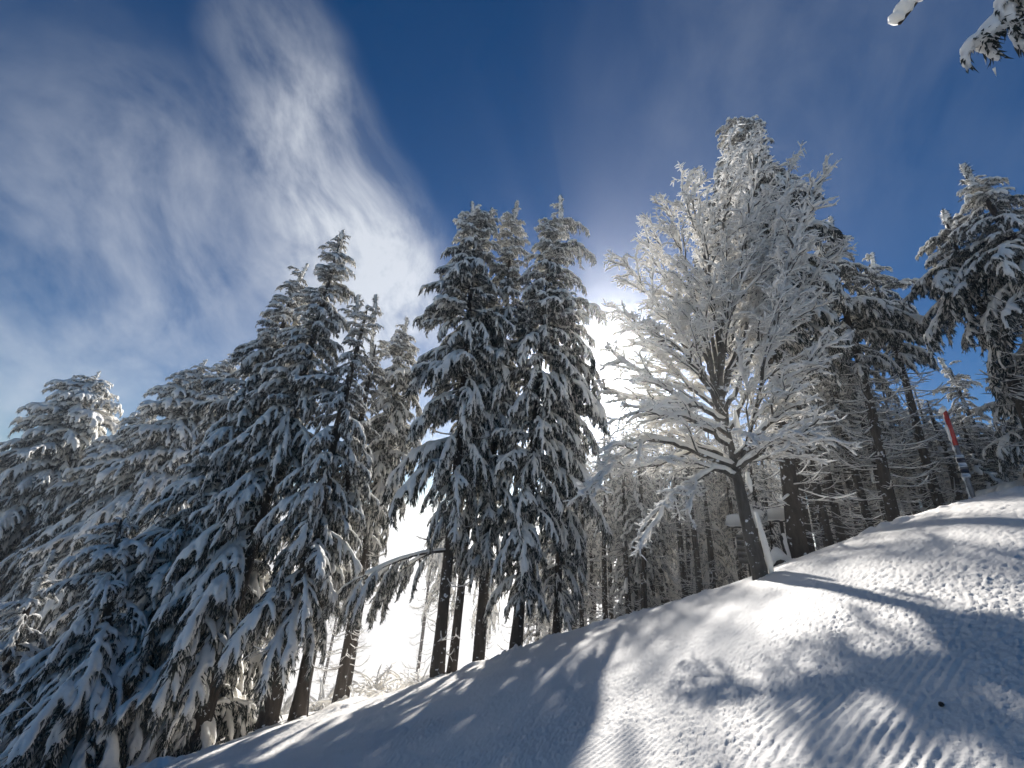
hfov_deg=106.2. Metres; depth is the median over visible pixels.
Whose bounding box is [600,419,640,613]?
forest spruce
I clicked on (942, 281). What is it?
spruce tree
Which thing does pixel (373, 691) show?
snowed bush
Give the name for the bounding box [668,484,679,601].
forest spruce
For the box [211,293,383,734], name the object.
spruce tree
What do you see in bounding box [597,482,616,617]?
forest spruce
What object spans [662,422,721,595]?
forest spruce
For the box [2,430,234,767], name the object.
spruce tree
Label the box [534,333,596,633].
spruce tree
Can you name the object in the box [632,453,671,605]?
forest spruce
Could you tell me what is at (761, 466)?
forest spruce
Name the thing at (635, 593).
forest spruce
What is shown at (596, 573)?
forest spruce
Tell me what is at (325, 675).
forest spruce
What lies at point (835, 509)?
forest spruce
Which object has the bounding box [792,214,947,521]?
spruce tree
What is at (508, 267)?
spruce tree
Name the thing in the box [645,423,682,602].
forest spruce
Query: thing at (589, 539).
forest spruce
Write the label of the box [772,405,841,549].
forest spruce
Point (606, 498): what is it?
forest spruce
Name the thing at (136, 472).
spruce tree
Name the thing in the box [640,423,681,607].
forest spruce
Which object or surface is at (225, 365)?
spruce tree
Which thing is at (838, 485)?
forest spruce
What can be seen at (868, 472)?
forest spruce
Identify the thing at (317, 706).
snowed bush
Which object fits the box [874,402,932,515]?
forest spruce
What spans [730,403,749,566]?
forest spruce
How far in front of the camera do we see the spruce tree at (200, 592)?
8.83 m
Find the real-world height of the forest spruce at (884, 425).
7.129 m
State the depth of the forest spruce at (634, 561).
16.00 m
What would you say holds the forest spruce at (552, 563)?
on the snow slope
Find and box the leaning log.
[780,533,790,557]
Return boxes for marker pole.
[939,406,975,498]
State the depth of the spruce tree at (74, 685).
7.16 m
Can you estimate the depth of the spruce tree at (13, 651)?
7.84 m
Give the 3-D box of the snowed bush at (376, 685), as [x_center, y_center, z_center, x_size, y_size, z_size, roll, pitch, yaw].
[-5.146,11.175,14.337,2.470,0.900,2.486,-1,-21,15]
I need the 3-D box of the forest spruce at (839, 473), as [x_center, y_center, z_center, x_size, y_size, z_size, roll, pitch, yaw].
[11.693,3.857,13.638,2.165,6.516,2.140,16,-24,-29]
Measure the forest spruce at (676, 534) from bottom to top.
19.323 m
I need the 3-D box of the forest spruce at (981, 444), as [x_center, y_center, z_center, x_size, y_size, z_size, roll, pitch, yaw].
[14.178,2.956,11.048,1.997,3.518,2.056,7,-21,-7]
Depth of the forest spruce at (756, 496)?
14.79 m
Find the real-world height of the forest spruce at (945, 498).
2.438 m
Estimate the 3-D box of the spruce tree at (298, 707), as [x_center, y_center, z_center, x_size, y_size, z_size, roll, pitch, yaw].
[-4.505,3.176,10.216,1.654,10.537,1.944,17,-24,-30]
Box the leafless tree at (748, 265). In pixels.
[562,119,862,580]
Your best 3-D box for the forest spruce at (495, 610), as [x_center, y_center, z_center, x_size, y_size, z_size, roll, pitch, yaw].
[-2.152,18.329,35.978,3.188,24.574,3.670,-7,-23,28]
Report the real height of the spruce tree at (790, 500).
14.517 m
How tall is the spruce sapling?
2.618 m
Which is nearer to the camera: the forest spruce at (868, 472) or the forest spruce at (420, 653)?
the forest spruce at (868, 472)
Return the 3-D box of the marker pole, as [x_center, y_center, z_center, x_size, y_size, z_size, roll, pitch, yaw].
[7.777,1.364,6.661,0.096,2.077,0.130,21,-26,-37]
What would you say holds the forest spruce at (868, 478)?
on the snow slope
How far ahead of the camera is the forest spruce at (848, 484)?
12.52 m
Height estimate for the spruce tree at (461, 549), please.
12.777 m
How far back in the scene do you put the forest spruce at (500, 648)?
25.89 m
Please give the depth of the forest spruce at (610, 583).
19.41 m
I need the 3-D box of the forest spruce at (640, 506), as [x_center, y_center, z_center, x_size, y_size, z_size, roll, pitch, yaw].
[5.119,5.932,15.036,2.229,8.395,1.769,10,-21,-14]
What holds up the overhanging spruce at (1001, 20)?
on the snow slope
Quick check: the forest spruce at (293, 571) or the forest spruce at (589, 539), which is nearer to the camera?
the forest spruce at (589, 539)
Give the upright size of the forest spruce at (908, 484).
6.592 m
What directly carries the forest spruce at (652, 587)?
on the snow slope
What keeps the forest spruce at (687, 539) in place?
on the snow slope
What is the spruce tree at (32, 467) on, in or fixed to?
on the snow slope
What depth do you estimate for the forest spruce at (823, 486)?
14.30 m
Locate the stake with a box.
[307,680,309,716]
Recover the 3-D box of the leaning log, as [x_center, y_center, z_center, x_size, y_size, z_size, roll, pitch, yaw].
[5.916,3.616,8.282,0.130,0.767,0.494,-6,-23,27]
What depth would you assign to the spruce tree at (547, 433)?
11.74 m
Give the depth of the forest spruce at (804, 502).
11.53 m
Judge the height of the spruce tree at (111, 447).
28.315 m
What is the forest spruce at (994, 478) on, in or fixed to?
on the snow slope
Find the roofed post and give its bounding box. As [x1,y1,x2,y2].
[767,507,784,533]
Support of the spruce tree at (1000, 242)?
on the snow slope
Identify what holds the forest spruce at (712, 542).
on the snow slope
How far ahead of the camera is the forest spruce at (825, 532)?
11.14 m
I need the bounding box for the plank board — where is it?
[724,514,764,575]
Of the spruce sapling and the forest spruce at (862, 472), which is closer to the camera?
the spruce sapling
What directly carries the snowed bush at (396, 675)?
on the snow slope
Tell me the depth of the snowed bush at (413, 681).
12.76 m
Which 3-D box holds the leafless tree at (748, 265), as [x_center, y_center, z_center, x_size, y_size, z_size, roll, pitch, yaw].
[4.041,-1.416,7.789,5.215,10.634,3.030,-6,-23,25]
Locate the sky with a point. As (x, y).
(165, 165)
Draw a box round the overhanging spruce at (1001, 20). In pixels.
[888,0,1023,74]
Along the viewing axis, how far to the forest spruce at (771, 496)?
16.67 m
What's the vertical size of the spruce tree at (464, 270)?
15.887 m
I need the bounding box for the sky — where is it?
[0,0,1023,546]
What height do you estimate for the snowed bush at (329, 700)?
0.861 m
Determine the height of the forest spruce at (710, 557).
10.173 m
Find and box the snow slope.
[126,486,1023,767]
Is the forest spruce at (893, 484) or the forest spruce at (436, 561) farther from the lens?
the forest spruce at (436, 561)
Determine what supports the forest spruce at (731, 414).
on the snow slope
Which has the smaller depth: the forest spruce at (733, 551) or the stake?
the stake
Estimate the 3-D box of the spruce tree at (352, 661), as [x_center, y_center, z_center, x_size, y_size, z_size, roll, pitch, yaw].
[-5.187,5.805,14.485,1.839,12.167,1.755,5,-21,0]
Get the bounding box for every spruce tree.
[0,359,220,701]
[0,371,123,596]
[0,412,156,615]
[0,495,173,767]
[0,549,66,734]
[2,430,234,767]
[5,263,310,767]
[52,353,243,644]
[97,230,360,765]
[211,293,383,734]
[283,329,390,723]
[314,201,516,679]
[315,316,422,703]
[336,393,410,696]
[422,297,504,673]
[455,200,541,661]
[477,195,613,648]
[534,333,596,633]
[688,115,856,558]
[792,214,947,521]
[850,252,974,510]
[901,208,1023,458]
[911,162,1023,426]
[932,357,1023,499]
[975,374,1023,496]
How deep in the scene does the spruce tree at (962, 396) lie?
12.73 m
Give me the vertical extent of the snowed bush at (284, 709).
0.824 m
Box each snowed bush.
[280,685,313,714]
[282,677,352,711]
[309,681,386,708]
[350,662,402,696]
[360,677,420,696]
[383,667,429,691]
[398,663,429,685]
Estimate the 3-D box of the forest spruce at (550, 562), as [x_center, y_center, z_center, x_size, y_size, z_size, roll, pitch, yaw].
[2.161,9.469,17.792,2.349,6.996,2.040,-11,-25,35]
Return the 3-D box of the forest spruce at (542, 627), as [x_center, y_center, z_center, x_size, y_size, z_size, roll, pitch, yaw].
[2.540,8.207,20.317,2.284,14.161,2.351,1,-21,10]
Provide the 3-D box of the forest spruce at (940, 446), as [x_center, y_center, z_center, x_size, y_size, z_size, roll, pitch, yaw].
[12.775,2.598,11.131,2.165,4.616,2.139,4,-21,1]
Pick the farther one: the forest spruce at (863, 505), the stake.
the forest spruce at (863, 505)
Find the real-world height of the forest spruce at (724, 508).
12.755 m
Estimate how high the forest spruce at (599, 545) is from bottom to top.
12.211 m
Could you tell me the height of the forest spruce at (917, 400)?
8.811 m
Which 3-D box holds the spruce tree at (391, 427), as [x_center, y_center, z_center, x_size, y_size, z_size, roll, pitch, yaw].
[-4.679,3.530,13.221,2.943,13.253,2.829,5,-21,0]
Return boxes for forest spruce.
[250,480,316,711]
[312,548,356,700]
[402,494,445,679]
[416,466,457,672]
[466,504,505,658]
[496,438,530,653]
[523,475,552,644]
[535,537,578,640]
[538,482,573,634]
[540,483,554,634]
[561,534,589,632]
[562,419,602,629]
[562,426,595,630]
[577,465,608,625]
[582,417,626,621]
[584,445,608,620]
[588,411,623,620]
[596,439,648,610]
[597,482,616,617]
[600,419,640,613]
[606,508,654,609]
[612,484,663,618]
[616,426,671,607]
[616,435,669,613]
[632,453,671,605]
[636,418,677,608]
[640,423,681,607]
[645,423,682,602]
[653,473,677,604]
[656,393,712,599]
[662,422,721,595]
[666,424,707,600]
[666,455,684,579]
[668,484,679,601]
[675,500,718,595]
[681,392,735,588]
[683,471,728,580]
[684,437,738,588]
[697,419,745,581]
[705,422,748,581]
[711,408,748,581]
[713,415,749,581]
[715,448,751,582]
[720,488,748,580]
[729,408,754,573]
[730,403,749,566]
[734,431,782,572]
[741,393,781,509]
[747,462,785,547]
[758,402,785,533]
[760,364,835,552]
[767,356,864,546]
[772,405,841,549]
[800,327,871,544]
[805,328,882,542]
[805,466,853,540]
[807,331,880,535]
[810,373,909,534]
[815,431,876,541]
[818,454,879,535]
[829,366,894,524]
[834,357,932,525]
[851,363,910,523]
[870,394,922,520]
[874,388,948,514]
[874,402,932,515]
[884,404,947,509]
[899,399,986,513]
[901,383,951,511]
[904,412,944,512]
[906,411,948,504]
[919,486,963,507]
[939,410,990,493]
[939,415,1021,504]
[967,424,1023,488]
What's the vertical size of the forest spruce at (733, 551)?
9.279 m
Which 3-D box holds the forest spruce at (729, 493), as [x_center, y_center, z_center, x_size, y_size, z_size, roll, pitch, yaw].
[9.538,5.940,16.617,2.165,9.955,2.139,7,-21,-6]
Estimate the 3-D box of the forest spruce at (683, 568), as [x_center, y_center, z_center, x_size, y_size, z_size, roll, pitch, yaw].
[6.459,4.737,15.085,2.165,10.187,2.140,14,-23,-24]
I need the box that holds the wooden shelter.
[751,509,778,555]
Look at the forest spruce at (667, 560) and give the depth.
20.99 m
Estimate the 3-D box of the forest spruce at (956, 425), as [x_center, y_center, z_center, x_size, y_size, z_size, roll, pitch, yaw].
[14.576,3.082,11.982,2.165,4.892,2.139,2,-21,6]
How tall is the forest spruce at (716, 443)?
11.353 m
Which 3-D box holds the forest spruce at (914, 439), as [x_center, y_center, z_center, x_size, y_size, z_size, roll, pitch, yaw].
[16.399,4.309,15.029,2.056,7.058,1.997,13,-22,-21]
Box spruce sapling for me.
[760,485,781,551]
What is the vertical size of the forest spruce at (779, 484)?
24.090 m
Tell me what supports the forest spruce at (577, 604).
on the snow slope
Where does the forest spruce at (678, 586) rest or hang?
on the snow slope
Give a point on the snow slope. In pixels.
(870, 646)
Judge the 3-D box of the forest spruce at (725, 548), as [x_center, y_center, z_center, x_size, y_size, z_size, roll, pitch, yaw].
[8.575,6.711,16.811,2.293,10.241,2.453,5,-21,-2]
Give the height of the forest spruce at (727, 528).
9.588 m
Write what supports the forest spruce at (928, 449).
on the snow slope
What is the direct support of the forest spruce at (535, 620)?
on the snow slope
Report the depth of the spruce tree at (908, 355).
11.41 m
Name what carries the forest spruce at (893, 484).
on the snow slope
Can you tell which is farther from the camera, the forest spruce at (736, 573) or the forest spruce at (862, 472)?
the forest spruce at (736, 573)
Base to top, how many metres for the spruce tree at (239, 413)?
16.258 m
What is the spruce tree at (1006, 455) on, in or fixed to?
on the snow slope
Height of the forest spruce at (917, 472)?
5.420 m
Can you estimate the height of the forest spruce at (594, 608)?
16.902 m
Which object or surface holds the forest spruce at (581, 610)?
on the snow slope

